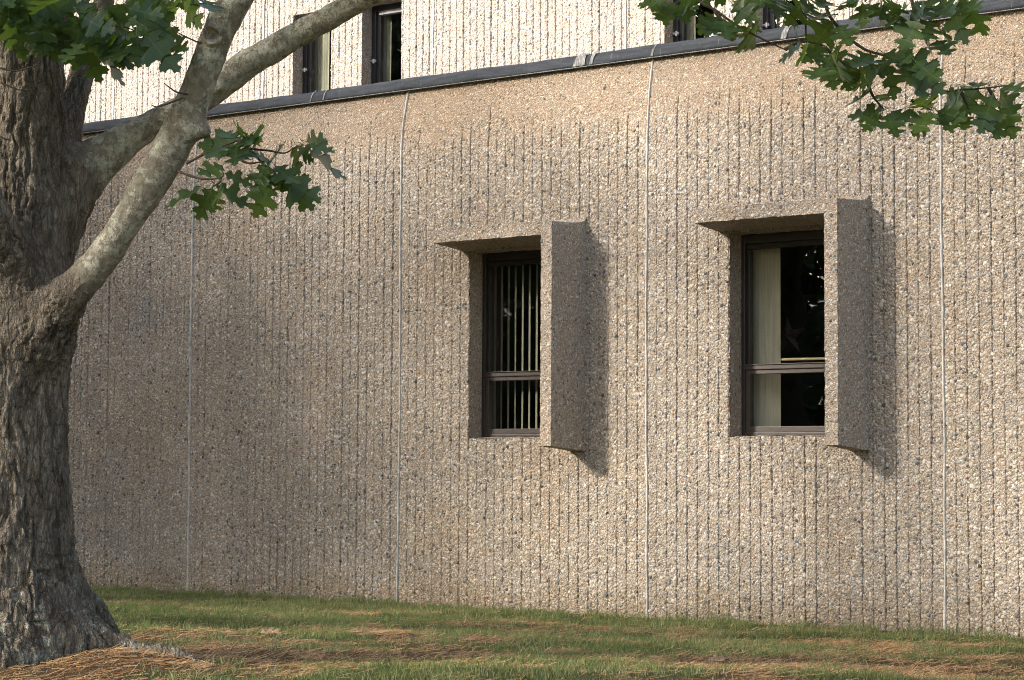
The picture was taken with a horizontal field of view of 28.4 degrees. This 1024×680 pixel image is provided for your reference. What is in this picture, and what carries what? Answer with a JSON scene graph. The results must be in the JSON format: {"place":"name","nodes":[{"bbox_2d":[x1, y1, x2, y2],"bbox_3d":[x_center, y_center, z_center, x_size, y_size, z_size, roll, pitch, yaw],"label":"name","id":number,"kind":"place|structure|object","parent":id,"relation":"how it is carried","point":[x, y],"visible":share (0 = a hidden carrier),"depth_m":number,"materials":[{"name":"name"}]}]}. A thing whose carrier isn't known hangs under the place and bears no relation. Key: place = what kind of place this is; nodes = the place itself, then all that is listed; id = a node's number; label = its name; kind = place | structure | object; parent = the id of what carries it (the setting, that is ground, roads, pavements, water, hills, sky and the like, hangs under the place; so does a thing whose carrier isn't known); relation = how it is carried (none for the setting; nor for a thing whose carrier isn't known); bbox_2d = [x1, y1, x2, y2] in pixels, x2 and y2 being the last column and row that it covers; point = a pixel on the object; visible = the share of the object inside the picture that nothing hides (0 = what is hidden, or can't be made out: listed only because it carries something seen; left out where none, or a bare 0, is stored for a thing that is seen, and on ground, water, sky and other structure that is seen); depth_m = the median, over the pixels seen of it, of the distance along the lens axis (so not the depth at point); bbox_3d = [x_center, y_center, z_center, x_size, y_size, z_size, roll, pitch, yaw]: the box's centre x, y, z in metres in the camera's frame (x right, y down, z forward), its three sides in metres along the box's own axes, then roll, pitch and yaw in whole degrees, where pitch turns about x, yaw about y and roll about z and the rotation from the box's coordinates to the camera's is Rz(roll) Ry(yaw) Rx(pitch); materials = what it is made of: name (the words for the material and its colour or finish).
{"place":"outdoors","nodes":[
{"label":"outdoors","id":0,"kind":"place"},
{"bbox_2d":[0,587,1023,679],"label":"ground","id":1,"kind":"structure","parent":0,"point":[43,670],"depth_m":7.79,"materials":[{"name":"soil"}]},
{"bbox_2d":[258,626,280,634],"bbox_3d":[-0.997,1.196,8.314,0.101,0.035,0.065,1,-4,-5],"label":"fallen leaf","id":2,"kind":"object","parent":1,"relation":"on","point":[268,630],"visible":1,"depth_m":8.32,"materials":[{"name":"beige plant"}]},
{"bbox_2d":[0,0,1023,668],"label":"oak tree","id":3,"kind":"object","parent":1,"relation":"on","point":[56,174],"visible":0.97,"depth_m":6.74,"materials":[{"name":"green plant"}]},
{"bbox_2d":[0,586,1023,679],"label":"pine needles","id":4,"kind":"object","parent":1,"relation":"on","point":[405,632],"visible":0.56,"depth_m":7.72,"materials":[{"name":"brown plant"}]},
{"bbox_2d":[1,582,1023,679],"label":"grass","id":5,"kind":"structure","parent":1,"relation":"on","point":[199,614],"depth_m":9.03,"materials":[{"name":"green plant"}]},
{"bbox_2d":[67,0,1023,637],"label":"building wing","id":6,"kind":"structure","parent":1,"relation":"on","point":[285,400],"depth_m":11.58,"materials":[{"name":"beige concrete"}]},
{"bbox_2d":[482,250,540,436],"bbox_3d":[0.132,0.022,12.006,0.723,1.108,0.087,-2,-5,35],"label":"window","id":7,"kind":"structure","parent":6,"relation":"in","point":[531,257],"depth_m":12.16,"materials":[{"name":"brown metal"}]},
{"bbox_2d":[493,264,537,428],"bbox_3d":[0.168,0.035,12.119,0.774,1.080,0.057,-2,-5,35],"label":"vertical blind","id":8,"kind":"object","parent":6,"relation":"attached to","point":[494,382],"visible":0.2,"depth_m":12.21,"materials":[{"name":"fabric"}]},
{"bbox_2d":[64,0,969,122],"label":"building storey","id":9,"kind":"object","parent":6,"relation":"on","point":[432,37],"visible":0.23,"depth_m":15.83,"materials":[{"name":"concrete"}]},
{"bbox_2d":[301,40,314,93],"bbox_3d":[-1.551,-1.998,16.551,0.410,1.330,0.090,-2,-5,35],"label":"window","id":10,"kind":"structure","parent":9,"relation":"in","point":[308,50],"depth_m":16.66,"materials":[{"name":"metal"}]},
{"bbox_2d":[314,32,329,91],"bbox_3d":[-1.608,-1.955,16.675,0.270,1.260,0.016,-2,-5,35],"label":"curtain","id":11,"kind":"object","parent":9,"relation":"hanging from","point":[321,65],"depth_m":16.67,"materials":[{"name":"beige fabric"}]},
{"bbox_2d":[370,2,401,83],"bbox_3d":[-0.957,-2.022,16.129,0.403,1.330,0.090,-2,-5,35],"label":"window","id":12,"kind":"structure","parent":9,"relation":"in","point":[378,12],"depth_m":16.24,"materials":[{"name":"metal"}]},
{"bbox_2d":[383,15,391,81],"bbox_3d":[-1.044,-1.978,16.274,0.190,1.260,0.016,-2,-5,35],"label":"curtain","id":13,"kind":"object","parent":9,"relation":"hanging from","point":[387,52],"visible":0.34,"depth_m":16.27,"materials":[{"name":"beige fabric"}]},
{"bbox_2d":[672,0,685,41],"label":"window","id":14,"kind":"structure","parent":9,"relation":"in","point":[679,29],"depth_m":14.59,"materials":[{"name":"metal"}]},
{"bbox_2d":[686,6,694,39],"bbox_3d":[1.248,-2.070,14.643,0.190,1.260,0.016,-2,-5,35],"label":"curtain","id":15,"kind":"object","parent":9,"relation":"hanging from","point":[690,30],"depth_m":14.62,"materials":[{"name":"beige fabric"}]},
{"bbox_2d":[762,0,776,29],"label":"window","id":16,"kind":"structure","parent":9,"relation":"in","point":[769,20],"depth_m":14.17,"materials":[{"name":"metal"}]},
{"bbox_2d":[776,0,785,27],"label":"curtain","id":17,"kind":"object","parent":9,"relation":"hanging from","point":[780,21],"depth_m":14.19,"materials":[{"name":"white fabric"}]},
{"bbox_2d":[753,248,780,426],"bbox_3d":[1.607,-0.028,11.095,0.779,1.070,0.050,-2,-5,35],"label":"vertical blind","id":18,"kind":"object","parent":6,"relation":"attached to","point":[767,331],"visible":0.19,"depth_m":11.24,"materials":[{"name":"fabric"}]},
{"bbox_2d":[741,229,824,435],"bbox_3d":[1.576,-0.037,10.978,0.723,1.108,0.087,-2,-5,35],"label":"window","id":19,"kind":"structure","parent":6,"relation":"in","point":[749,243],"depth_m":11.12,"materials":[{"name":"brown metal"}]},
{"bbox_2d":[781,317,804,351],"bbox_3d":[1.538,-0.031,11.325,0.224,0.217,0.040,-2,-5,35],"label":"star ornament","id":20,"kind":"object","parent":6,"relation":"hanging from","point":[789,334],"visible":0.81,"depth_m":11.31,"materials":[{"name":"metal"}]},
{"bbox_2d":[781,357,824,360],"bbox_3d":[1.604,0.103,11.026,0.304,0.017,0.016,-2,-5,35],"label":"wooden stick","id":21,"kind":"object","parent":6,"relation":"on","point":[801,359],"visible":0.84,"depth_m":11.04,"materials":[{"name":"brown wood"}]},
{"bbox_2d":[709,653,728,662],"bbox_3d":[0.780,1.196,7.605,0.062,0.032,0.093,-2,-5,35],"label":"fallen leaf","id":22,"kind":"object","parent":1,"relation":"on","point":[717,658],"visible":0.98,"depth_m":7.61,"materials":[{"name":"beige plant"}]}
]}

